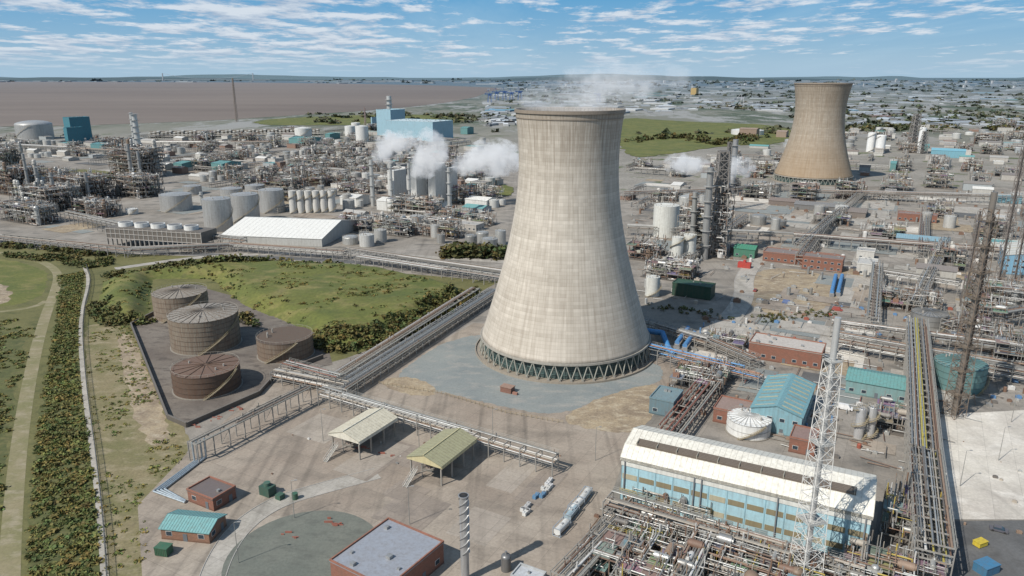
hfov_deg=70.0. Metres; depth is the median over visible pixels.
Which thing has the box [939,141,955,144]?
industrial building
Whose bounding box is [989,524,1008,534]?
car
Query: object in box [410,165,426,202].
power station block
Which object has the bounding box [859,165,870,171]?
industrial building
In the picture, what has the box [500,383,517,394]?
pump kiosk
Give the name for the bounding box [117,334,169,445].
dirt patch
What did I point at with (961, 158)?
industrial building
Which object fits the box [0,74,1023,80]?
hills
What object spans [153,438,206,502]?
pipe drop
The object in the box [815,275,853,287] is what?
surface patch
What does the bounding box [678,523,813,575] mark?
process unit
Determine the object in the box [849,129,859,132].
industrial building
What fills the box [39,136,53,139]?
industrial building
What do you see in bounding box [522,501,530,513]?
ibc containers
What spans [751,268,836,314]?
earth patch
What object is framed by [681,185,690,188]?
industrial building
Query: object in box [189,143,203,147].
industrial building
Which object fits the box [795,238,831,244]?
walls
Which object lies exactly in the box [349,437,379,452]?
surface patch
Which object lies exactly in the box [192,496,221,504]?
windows
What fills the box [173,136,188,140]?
industrial building
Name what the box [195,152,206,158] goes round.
industrial building
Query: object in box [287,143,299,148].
industrial building
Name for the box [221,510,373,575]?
gravel circle
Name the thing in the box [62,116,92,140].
teal building
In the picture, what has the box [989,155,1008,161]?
industrial building
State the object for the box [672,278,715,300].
dark green container block
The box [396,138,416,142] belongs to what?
industrial building
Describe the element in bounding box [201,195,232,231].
storage tank
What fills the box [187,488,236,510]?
walls
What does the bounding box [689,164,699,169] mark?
industrial building
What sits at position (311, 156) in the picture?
process unit
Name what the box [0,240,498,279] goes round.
asphalt road
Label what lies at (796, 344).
roof
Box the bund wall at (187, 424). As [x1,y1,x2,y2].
[130,311,323,427]
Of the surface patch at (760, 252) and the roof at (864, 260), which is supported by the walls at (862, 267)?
the roof at (864, 260)
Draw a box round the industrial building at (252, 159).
[244,157,254,161]
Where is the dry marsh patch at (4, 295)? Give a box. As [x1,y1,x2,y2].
[0,284,12,303]
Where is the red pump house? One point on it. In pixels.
(744, 264)
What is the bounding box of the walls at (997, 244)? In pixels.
[978,239,999,249]
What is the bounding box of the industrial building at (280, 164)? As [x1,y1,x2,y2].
[275,161,285,167]
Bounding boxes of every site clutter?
[198,416,560,481]
[580,496,871,575]
[631,189,1023,320]
[667,299,1023,471]
[955,441,1022,543]
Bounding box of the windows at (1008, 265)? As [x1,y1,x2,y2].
[998,248,1023,272]
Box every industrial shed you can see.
[90,142,118,148]
[173,160,200,167]
[211,160,240,171]
[289,136,321,143]
[325,133,339,138]
[460,126,473,133]
[671,182,686,191]
[691,88,698,94]
[739,127,759,136]
[768,197,799,205]
[776,130,788,136]
[794,200,838,211]
[836,207,868,217]
[890,161,896,170]
[931,148,965,157]
[989,194,1022,203]
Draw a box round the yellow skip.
[972,537,988,547]
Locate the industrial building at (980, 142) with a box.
[978,140,1001,146]
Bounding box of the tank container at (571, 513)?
[563,503,579,522]
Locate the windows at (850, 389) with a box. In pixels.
[849,388,903,399]
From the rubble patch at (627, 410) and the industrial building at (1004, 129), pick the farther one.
the industrial building at (1004, 129)
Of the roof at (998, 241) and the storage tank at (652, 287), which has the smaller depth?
the storage tank at (652, 287)
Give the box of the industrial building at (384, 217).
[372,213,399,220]
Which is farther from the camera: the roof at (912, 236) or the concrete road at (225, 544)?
the roof at (912, 236)
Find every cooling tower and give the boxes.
[475,104,655,384]
[770,82,853,185]
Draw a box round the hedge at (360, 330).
[313,282,481,353]
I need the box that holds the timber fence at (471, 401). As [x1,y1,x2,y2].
[380,381,562,421]
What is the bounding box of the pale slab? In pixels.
[940,410,1023,518]
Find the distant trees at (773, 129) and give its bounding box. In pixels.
[9,78,1023,133]
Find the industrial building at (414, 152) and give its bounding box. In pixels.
[409,151,421,154]
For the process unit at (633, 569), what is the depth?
176.51 m
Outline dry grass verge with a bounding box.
[84,324,189,575]
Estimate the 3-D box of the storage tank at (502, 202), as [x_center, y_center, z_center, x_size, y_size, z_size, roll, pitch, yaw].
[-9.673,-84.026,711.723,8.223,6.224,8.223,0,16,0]
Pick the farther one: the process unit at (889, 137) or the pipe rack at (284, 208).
the process unit at (889, 137)
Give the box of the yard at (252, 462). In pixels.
[138,323,674,575]
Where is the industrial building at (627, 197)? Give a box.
[620,194,634,199]
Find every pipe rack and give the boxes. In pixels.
[0,143,169,156]
[0,234,348,260]
[59,210,247,250]
[88,157,109,163]
[141,134,170,139]
[156,141,269,147]
[171,155,193,158]
[187,384,311,463]
[193,165,215,171]
[205,179,236,187]
[231,160,252,165]
[248,160,267,167]
[270,366,351,395]
[276,204,288,211]
[280,358,343,391]
[317,287,479,390]
[317,383,558,476]
[323,129,343,131]
[327,161,347,167]
[329,288,495,396]
[341,247,501,281]
[351,178,376,187]
[355,255,498,282]
[359,193,388,202]
[370,136,391,140]
[381,144,402,147]
[439,137,463,141]
[452,140,470,145]
[477,173,495,178]
[550,507,636,575]
[602,486,865,575]
[622,182,789,200]
[624,163,638,170]
[626,224,999,260]
[628,184,645,192]
[632,196,652,210]
[634,167,665,174]
[643,341,764,388]
[645,316,760,369]
[650,165,664,172]
[655,356,737,434]
[667,528,716,575]
[670,157,698,162]
[674,214,747,264]
[742,154,769,160]
[792,189,1023,203]
[794,192,864,249]
[794,211,837,264]
[829,316,1023,360]
[838,330,1023,384]
[855,164,888,169]
[864,260,883,334]
[870,194,915,200]
[874,266,961,295]
[903,315,957,575]
[905,236,952,315]
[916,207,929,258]
[932,130,964,133]
[939,305,1023,332]
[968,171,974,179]
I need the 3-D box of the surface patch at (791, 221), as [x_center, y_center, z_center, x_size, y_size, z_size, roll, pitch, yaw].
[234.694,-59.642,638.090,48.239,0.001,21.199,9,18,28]
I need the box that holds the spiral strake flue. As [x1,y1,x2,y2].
[458,492,469,575]
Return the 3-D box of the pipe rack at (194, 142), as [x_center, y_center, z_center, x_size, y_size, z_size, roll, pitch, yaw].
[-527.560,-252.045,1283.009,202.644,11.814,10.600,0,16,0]
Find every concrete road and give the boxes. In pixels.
[115,252,503,268]
[199,468,380,575]
[707,257,765,332]
[818,192,889,356]
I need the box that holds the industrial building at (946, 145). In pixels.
[944,143,954,147]
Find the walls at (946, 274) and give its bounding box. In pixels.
[915,268,956,283]
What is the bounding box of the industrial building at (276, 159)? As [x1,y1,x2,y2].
[268,157,282,161]
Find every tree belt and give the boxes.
[620,132,770,144]
[859,122,1023,130]
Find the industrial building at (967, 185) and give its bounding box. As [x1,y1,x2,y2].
[962,180,992,190]
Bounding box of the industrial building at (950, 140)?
[943,139,956,141]
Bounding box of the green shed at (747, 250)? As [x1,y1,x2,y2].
[733,243,758,258]
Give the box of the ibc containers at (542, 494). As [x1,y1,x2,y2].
[532,491,545,499]
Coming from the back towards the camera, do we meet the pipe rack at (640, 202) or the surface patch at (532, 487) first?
the pipe rack at (640, 202)
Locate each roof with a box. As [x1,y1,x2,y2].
[158,509,227,534]
[186,476,235,500]
[329,517,443,575]
[455,220,483,225]
[510,562,546,575]
[649,385,683,403]
[713,395,752,411]
[749,332,826,354]
[763,247,839,255]
[789,424,819,442]
[803,252,844,260]
[857,247,875,252]
[857,257,877,265]
[867,236,887,241]
[896,233,949,241]
[898,211,937,216]
[916,263,957,272]
[979,237,1017,243]
[1000,241,1023,254]
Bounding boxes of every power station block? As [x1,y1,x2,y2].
[387,168,406,198]
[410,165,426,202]
[427,162,445,200]
[446,166,457,202]
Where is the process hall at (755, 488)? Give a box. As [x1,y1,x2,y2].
[620,425,876,556]
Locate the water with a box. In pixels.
[0,82,498,126]
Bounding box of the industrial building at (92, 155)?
[88,154,101,157]
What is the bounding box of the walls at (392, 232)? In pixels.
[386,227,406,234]
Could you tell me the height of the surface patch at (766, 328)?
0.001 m
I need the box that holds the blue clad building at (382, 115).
[376,109,404,134]
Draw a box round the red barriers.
[192,406,394,538]
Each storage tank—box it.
[14,120,54,139]
[27,153,34,157]
[33,153,41,157]
[35,139,42,144]
[42,139,50,144]
[43,151,51,156]
[125,206,138,214]
[151,282,208,322]
[158,190,193,212]
[166,301,241,355]
[170,352,242,400]
[176,146,184,153]
[182,183,201,194]
[200,174,206,181]
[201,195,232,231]
[208,170,217,179]
[217,174,224,180]
[219,185,242,196]
[229,191,259,223]
[244,183,265,191]
[247,144,254,151]
[256,324,314,364]
[258,186,285,213]
[290,150,297,154]
[294,127,311,136]
[317,184,323,189]
[327,187,337,196]
[342,192,350,205]
[342,198,354,209]
[342,234,358,245]
[344,125,354,135]
[351,122,360,125]
[351,171,360,180]
[355,125,368,141]
[356,198,363,207]
[359,231,374,247]
[362,171,369,180]
[374,179,381,189]
[374,227,387,242]
[409,213,423,227]
[423,212,431,223]
[430,222,439,237]
[436,232,445,243]
[465,233,476,243]
[476,230,488,243]
[479,137,485,143]
[481,235,497,245]
[485,176,494,184]
[489,198,498,207]
[495,228,506,245]
[499,198,505,205]
[644,273,661,297]
[652,201,679,238]
[670,234,685,261]
[679,195,688,205]
[683,231,696,259]
[699,194,704,203]
[725,405,771,441]
[731,128,763,134]
[750,213,766,225]
[762,149,770,155]
[770,217,780,229]
[772,186,778,193]
[780,218,786,227]
[813,204,825,216]
[834,203,848,211]
[846,139,854,142]
[846,142,853,146]
[848,136,856,140]
[909,305,950,331]
[922,211,932,222]
[930,351,990,395]
[942,158,950,167]
[942,214,956,228]
[952,133,960,138]
[1013,139,1022,145]
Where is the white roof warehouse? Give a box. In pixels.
[221,217,359,246]
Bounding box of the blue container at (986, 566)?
[972,556,1000,575]
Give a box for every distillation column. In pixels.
[21,153,29,183]
[33,167,38,180]
[48,173,53,200]
[83,173,90,196]
[125,144,132,171]
[136,151,141,171]
[689,192,698,232]
[699,167,716,259]
[730,139,739,191]
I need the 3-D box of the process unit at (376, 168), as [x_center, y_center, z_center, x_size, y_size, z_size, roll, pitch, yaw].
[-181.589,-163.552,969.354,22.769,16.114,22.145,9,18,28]
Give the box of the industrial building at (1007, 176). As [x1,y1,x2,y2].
[1000,172,1022,180]
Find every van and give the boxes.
[832,306,842,311]
[837,402,852,411]
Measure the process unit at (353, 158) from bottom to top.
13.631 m
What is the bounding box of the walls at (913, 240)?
[896,238,944,248]
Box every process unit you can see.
[0,141,22,165]
[0,159,48,195]
[0,196,60,225]
[7,177,82,212]
[8,139,38,146]
[38,166,76,180]
[48,168,116,200]
[65,140,85,152]
[68,194,124,218]
[69,145,89,156]
[90,136,124,143]
[99,141,117,148]
[104,138,167,177]
[110,168,164,198]
[190,132,215,140]
[191,158,214,170]
[194,129,215,138]
[194,143,214,155]
[197,150,216,162]
[201,138,218,151]
[204,153,226,167]
[214,164,243,174]
[217,163,240,180]
[220,150,237,160]
[228,150,245,159]
[229,131,261,140]
[231,170,257,189]
[234,147,253,159]
[252,146,272,154]
[255,164,279,178]
[256,169,276,185]
[266,134,285,147]
[270,173,308,193]
[273,167,302,187]
[276,126,301,128]
[283,188,304,201]
[284,163,312,180]
[286,153,302,162]
[286,156,307,164]
[297,136,316,149]
[300,166,330,184]
[301,154,319,167]
[303,144,324,156]
[306,160,330,176]
[307,169,332,186]
[318,137,335,146]
[318,156,340,163]
[321,145,334,157]
[323,158,345,168]
[326,171,356,185]
[334,143,355,154]
[335,145,354,157]
[337,180,359,192]
[338,150,357,161]
[338,210,378,231]
[341,156,359,166]
[347,131,374,139]
[347,158,364,168]
[347,163,367,175]
[350,150,370,157]
[351,139,366,147]
[354,180,383,195]
[359,123,376,130]
[359,152,383,168]
[364,158,385,171]
[368,144,380,153]
[369,146,388,161]
[372,211,420,237]
[381,147,396,158]
[381,173,387,189]
[386,192,443,215]
[396,154,415,162]
[398,136,428,147]
[398,145,419,150]
[406,157,424,166]
[414,143,437,150]
[415,213,466,240]
[428,157,448,163]
[428,159,452,167]
[432,204,465,220]
[434,145,450,158]
[438,144,458,153]
[449,151,466,165]
[451,181,478,205]
[455,160,473,170]
[457,171,471,179]
[457,208,497,227]
[459,165,480,179]
[468,164,487,177]
[472,181,505,198]
[474,157,496,172]
[562,523,619,575]
[590,512,686,575]
[609,532,744,575]
[619,487,712,525]
[626,234,668,261]
[626,497,752,574]
[632,157,652,167]
[640,250,702,280]
[649,201,687,221]
[650,187,679,202]
[667,160,687,177]
[668,355,734,399]
[676,193,722,253]
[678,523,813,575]
[697,325,748,353]
[699,179,735,259]
[712,157,748,174]
[716,171,740,191]
[742,180,775,198]
[745,169,766,178]
[749,160,774,174]
[771,151,782,160]
[775,540,871,575]
[788,178,818,201]
[811,211,851,226]
[833,177,864,199]
[840,530,946,575]
[845,131,856,138]
[858,218,906,241]
[865,131,892,140]
[874,472,943,560]
[875,391,910,436]
[877,279,943,312]
[879,175,912,191]
[887,169,908,179]
[893,156,913,171]
[895,138,917,145]
[897,141,916,150]
[901,131,917,136]
[902,143,917,152]
[923,164,947,185]
[924,171,954,189]
[926,199,954,218]
[927,237,967,272]
[928,154,949,169]
[947,313,1014,351]
[958,142,973,151]
[958,293,1007,337]
[959,270,1023,316]
[960,157,983,172]
[970,169,992,181]
[971,215,1017,239]
[973,131,1003,143]
[980,142,1002,154]
[988,322,1023,365]
[992,165,1023,177]
[995,118,1016,126]
[1003,143,1023,150]
[1005,129,1023,140]
[1019,199,1023,219]
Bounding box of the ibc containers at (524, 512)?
[520,507,528,516]
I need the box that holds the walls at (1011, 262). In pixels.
[997,245,1023,275]
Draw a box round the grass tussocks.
[87,325,184,570]
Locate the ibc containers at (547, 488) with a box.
[541,484,551,492]
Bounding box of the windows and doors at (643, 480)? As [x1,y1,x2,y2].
[622,473,866,555]
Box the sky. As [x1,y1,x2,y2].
[0,0,1023,77]
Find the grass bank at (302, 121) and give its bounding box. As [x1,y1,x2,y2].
[255,114,467,124]
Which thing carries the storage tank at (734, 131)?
on the ground at (502, 143)
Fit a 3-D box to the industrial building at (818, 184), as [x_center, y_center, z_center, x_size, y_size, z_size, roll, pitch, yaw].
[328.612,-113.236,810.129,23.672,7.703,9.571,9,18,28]
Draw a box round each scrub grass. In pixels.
[0,326,28,492]
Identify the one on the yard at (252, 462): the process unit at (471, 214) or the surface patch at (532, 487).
the surface patch at (532, 487)
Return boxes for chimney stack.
[129,113,134,143]
[130,114,142,144]
[198,192,203,204]
[368,160,375,205]
[386,96,391,108]
[389,165,393,200]
[407,164,411,196]
[425,160,427,195]
[445,167,452,206]
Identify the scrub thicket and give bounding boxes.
[0,318,36,511]
[1,251,114,268]
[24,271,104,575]
[24,273,97,561]
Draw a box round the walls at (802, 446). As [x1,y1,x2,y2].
[788,436,818,456]
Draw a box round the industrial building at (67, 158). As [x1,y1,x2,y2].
[62,156,79,160]
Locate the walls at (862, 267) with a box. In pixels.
[856,264,876,276]
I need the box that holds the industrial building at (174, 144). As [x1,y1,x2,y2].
[164,143,178,146]
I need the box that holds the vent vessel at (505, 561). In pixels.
[501,551,510,572]
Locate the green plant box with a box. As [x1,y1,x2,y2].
[259,481,297,500]
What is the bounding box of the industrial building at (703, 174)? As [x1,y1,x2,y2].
[701,170,715,178]
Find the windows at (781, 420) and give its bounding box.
[767,394,813,425]
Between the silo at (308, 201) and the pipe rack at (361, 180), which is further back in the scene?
the pipe rack at (361, 180)
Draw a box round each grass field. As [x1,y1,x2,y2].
[39,168,115,176]
[493,184,513,195]
[620,118,790,156]
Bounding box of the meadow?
[0,247,497,575]
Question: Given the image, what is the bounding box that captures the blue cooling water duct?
[647,328,675,354]
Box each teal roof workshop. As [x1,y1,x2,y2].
[750,373,815,435]
[845,366,909,402]
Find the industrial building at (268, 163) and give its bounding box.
[262,162,276,166]
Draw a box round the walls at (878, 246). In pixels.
[866,241,886,249]
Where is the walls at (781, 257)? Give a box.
[762,252,802,264]
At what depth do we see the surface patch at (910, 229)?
600.13 m
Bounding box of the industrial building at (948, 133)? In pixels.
[943,132,955,135]
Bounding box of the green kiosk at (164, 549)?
[153,541,173,556]
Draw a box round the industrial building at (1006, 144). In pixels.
[1002,142,1019,146]
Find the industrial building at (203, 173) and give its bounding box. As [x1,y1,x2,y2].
[197,172,208,178]
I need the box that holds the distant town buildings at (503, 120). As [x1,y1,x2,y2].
[0,79,1023,127]
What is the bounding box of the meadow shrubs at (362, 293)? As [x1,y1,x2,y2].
[101,259,464,350]
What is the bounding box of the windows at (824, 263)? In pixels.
[804,260,843,270]
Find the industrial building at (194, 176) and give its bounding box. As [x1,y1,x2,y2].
[188,173,199,180]
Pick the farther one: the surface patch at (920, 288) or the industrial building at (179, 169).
the industrial building at (179, 169)
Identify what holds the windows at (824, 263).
attached to the walls at (827, 266)
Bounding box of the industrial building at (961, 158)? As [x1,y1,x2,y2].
[958,155,974,161]
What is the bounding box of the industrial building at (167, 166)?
[160,162,173,170]
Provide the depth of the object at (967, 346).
257.46 m
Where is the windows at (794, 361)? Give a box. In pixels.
[752,353,824,365]
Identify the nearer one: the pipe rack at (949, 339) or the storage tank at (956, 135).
the pipe rack at (949, 339)
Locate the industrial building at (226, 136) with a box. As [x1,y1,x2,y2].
[221,134,231,139]
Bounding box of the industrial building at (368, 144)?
[359,142,380,147]
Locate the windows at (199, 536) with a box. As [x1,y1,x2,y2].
[166,530,215,538]
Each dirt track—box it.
[0,252,61,575]
[0,301,47,311]
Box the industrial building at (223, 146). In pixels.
[219,144,232,149]
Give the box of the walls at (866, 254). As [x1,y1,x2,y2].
[856,251,874,258]
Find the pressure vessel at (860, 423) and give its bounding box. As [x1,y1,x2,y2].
[851,403,869,439]
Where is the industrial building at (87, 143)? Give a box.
[83,141,97,146]
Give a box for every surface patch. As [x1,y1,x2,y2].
[29,160,52,162]
[42,222,104,232]
[45,225,92,232]
[61,215,130,221]
[76,162,108,165]
[157,205,201,213]
[171,188,208,191]
[177,181,198,183]
[192,196,209,202]
[202,186,219,189]
[287,413,346,443]
[295,213,338,218]
[325,424,396,454]
[333,438,409,479]
[346,462,391,480]
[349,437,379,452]
[370,495,450,530]
[381,480,430,504]
[389,440,425,471]
[446,506,510,545]
[486,457,540,492]
[514,467,567,506]
[636,182,668,186]
[644,183,670,186]
[647,240,671,250]
[661,179,692,183]
[692,350,727,367]
[716,194,768,202]
[727,321,791,336]
[727,330,753,343]
[729,208,777,213]
[731,201,769,209]
[731,248,764,257]
[732,227,761,237]
[733,224,768,230]
[733,225,758,229]
[735,222,770,227]
[736,377,818,404]
[750,236,798,249]
[752,368,778,379]
[754,317,774,325]
[755,299,812,314]
[756,205,805,215]
[757,205,793,213]
[767,216,809,223]
[767,228,808,237]
[769,315,824,337]
[770,419,839,451]
[773,191,830,200]
[777,288,799,300]
[777,319,841,335]
[781,238,810,247]
[781,357,854,375]
[782,213,812,221]
[786,222,832,229]
[786,312,807,317]
[792,293,838,303]
[801,371,841,389]
[808,395,823,421]
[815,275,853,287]
[816,315,845,327]
[819,366,890,384]
[824,241,897,254]
[825,347,865,367]
[829,301,850,310]
[831,307,893,325]
[833,201,897,211]
[833,235,865,243]
[834,268,862,275]
[834,388,861,409]
[838,227,916,234]
[840,232,859,239]
[841,321,876,340]
[846,219,882,225]
[849,276,885,285]
[851,289,866,301]
[851,438,895,454]
[856,216,885,221]
[861,201,895,209]
[865,288,875,297]
[866,242,932,251]
[867,223,924,232]
[889,249,912,258]
[891,369,951,402]
[894,199,923,201]
[894,265,915,270]
[903,250,970,259]
[903,285,942,291]
[905,247,929,254]
[910,195,958,203]
[920,197,966,202]
[922,224,983,232]
[924,282,955,290]
[925,209,975,217]
[930,222,970,226]
[934,345,995,368]
[937,218,958,223]
[952,206,1008,215]
[956,272,973,279]
[963,196,1022,200]
[966,258,999,272]
[967,198,1022,206]
[1012,219,1023,227]
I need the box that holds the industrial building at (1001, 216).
[976,212,1006,220]
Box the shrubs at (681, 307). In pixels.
[648,303,734,319]
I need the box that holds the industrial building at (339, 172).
[329,170,346,178]
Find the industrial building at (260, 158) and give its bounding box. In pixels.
[255,156,270,162]
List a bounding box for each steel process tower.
[708,150,730,256]
[722,142,732,210]
[907,114,921,146]
[916,131,928,153]
[959,211,982,306]
[992,147,1023,298]
[1010,217,1023,281]
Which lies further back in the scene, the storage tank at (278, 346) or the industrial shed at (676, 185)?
the industrial shed at (676, 185)
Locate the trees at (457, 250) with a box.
[435,240,507,260]
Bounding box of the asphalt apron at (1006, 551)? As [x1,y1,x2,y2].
[947,520,1023,575]
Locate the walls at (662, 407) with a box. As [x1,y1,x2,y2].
[649,393,682,417]
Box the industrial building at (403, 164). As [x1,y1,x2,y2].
[386,163,406,167]
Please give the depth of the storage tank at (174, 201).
673.85 m
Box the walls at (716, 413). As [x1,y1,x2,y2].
[712,409,726,423]
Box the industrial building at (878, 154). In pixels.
[874,152,882,155]
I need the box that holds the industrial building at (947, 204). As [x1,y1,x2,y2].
[929,200,951,211]
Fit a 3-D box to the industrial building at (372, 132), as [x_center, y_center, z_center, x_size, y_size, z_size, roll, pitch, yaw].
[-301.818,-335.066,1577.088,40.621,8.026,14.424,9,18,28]
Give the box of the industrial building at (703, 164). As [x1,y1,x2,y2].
[694,162,712,167]
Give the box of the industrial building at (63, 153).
[56,150,69,155]
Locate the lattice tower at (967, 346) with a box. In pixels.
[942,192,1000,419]
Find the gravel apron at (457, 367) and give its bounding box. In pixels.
[399,335,662,413]
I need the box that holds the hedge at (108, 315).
[85,294,156,326]
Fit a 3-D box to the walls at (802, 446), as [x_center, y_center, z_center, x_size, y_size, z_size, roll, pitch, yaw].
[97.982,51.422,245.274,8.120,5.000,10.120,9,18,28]
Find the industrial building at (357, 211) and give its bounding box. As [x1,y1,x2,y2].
[343,209,368,218]
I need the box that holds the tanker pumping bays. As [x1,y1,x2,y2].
[148,128,319,137]
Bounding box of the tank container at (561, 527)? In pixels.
[552,516,570,537]
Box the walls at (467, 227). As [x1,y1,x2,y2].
[455,224,483,231]
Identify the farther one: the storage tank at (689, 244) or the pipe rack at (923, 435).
the storage tank at (689, 244)
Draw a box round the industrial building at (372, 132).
[368,131,376,134]
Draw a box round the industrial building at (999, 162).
[993,160,1003,164]
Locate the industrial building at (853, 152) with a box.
[847,150,858,154]
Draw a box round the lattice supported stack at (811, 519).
[790,317,843,575]
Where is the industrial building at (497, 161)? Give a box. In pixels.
[487,157,499,164]
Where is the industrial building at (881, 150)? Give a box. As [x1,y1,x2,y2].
[875,147,883,152]
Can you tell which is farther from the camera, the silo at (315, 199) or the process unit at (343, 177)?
the process unit at (343, 177)
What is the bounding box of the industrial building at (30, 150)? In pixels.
[26,148,41,152]
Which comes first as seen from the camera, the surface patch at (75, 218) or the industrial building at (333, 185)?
the surface patch at (75, 218)
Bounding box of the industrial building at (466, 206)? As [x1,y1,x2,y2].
[462,203,491,212]
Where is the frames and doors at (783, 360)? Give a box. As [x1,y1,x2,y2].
[751,352,821,364]
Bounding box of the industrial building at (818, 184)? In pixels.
[797,182,820,188]
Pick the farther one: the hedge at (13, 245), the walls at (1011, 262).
the hedge at (13, 245)
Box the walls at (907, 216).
[897,214,936,222]
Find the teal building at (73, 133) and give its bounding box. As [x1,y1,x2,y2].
[63,127,84,143]
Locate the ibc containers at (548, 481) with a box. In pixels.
[544,477,552,486]
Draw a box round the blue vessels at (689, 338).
[674,273,843,351]
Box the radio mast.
[231,78,237,121]
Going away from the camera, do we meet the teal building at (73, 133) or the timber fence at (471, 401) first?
the timber fence at (471, 401)
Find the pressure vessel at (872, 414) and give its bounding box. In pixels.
[863,402,880,439]
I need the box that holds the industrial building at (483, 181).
[471,180,491,188]
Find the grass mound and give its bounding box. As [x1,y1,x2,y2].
[98,261,463,350]
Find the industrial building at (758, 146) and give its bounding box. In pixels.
[749,144,769,148]
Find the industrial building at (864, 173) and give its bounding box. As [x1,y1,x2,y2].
[860,171,869,175]
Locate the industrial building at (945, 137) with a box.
[938,136,952,139]
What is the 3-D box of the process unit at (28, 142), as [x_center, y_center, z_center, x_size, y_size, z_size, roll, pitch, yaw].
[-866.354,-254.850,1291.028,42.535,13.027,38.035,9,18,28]
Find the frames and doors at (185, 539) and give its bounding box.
[167,522,223,541]
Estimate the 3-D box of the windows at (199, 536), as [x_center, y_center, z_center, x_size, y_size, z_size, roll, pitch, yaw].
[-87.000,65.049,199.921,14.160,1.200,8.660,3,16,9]
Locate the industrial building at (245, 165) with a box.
[241,162,247,169]
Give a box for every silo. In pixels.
[287,189,297,213]
[296,189,305,213]
[303,189,312,212]
[311,189,320,212]
[319,189,327,212]
[326,189,336,212]
[865,132,876,151]
[875,135,886,153]
[917,127,926,152]
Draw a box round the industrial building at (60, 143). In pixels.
[57,141,71,145]
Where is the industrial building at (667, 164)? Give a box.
[662,161,678,167]
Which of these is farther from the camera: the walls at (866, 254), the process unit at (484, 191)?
the process unit at (484, 191)
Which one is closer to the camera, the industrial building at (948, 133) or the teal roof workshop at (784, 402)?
the teal roof workshop at (784, 402)
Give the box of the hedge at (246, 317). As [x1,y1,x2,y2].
[239,311,260,327]
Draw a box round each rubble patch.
[381,377,435,395]
[566,385,657,432]
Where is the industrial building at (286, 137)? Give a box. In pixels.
[281,135,296,139]
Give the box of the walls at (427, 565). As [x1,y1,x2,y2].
[330,544,443,575]
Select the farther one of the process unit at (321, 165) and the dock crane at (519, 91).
the dock crane at (519, 91)
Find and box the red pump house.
[737,260,751,268]
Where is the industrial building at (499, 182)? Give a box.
[495,179,502,185]
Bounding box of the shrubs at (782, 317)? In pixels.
[750,308,836,322]
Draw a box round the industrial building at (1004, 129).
[997,127,1013,130]
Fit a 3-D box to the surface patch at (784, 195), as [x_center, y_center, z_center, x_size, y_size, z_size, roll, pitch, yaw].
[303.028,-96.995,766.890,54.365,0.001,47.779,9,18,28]
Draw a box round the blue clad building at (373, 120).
[371,117,376,123]
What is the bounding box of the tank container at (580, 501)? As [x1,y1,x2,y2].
[567,496,584,515]
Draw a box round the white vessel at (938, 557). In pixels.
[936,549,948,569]
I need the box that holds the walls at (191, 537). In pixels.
[161,516,226,543]
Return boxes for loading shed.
[324,407,397,462]
[402,428,476,487]
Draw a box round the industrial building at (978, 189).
[972,186,993,195]
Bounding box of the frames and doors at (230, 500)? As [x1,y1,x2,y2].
[192,494,232,508]
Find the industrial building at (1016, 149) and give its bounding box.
[1014,147,1022,152]
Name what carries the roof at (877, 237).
on the walls at (878, 246)
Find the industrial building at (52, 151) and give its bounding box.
[46,149,56,153]
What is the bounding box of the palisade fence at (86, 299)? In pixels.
[82,264,107,575]
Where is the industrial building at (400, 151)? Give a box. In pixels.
[394,150,405,154]
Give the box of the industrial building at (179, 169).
[171,166,188,173]
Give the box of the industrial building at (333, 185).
[330,182,347,187]
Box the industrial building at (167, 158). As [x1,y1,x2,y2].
[159,156,170,161]
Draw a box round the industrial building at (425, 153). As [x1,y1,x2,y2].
[420,152,432,155]
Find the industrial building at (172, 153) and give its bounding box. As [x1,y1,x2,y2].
[161,150,175,155]
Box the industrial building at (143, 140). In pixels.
[141,138,158,142]
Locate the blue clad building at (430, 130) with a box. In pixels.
[384,119,452,141]
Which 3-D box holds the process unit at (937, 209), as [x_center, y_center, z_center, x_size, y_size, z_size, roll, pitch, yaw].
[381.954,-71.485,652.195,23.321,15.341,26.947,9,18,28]
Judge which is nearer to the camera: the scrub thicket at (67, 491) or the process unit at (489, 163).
the scrub thicket at (67, 491)
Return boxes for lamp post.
[234,521,240,562]
[408,485,413,524]
[492,408,497,439]
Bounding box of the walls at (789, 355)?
[748,343,825,369]
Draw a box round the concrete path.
[79,268,108,575]
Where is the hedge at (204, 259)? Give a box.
[100,253,350,277]
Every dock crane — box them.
[485,90,492,101]
[492,88,499,98]
[515,87,522,99]
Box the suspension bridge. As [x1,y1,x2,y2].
[162,73,253,80]
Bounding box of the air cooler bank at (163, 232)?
[105,220,216,251]
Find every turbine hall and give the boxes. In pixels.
[339,193,369,206]
[376,197,403,211]
[415,199,447,214]
[465,178,481,182]
[465,195,495,204]
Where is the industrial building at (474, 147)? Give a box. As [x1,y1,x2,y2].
[464,145,483,150]
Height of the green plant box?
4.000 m
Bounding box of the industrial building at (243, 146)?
[236,145,247,149]
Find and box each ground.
[0,81,1023,191]
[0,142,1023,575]
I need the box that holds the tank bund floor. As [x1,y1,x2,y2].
[133,289,332,421]
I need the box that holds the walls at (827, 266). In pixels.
[801,257,844,272]
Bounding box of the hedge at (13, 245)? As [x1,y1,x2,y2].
[0,240,110,256]
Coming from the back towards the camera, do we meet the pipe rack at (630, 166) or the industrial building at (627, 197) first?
the pipe rack at (630, 166)
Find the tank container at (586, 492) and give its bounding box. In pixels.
[577,486,592,504]

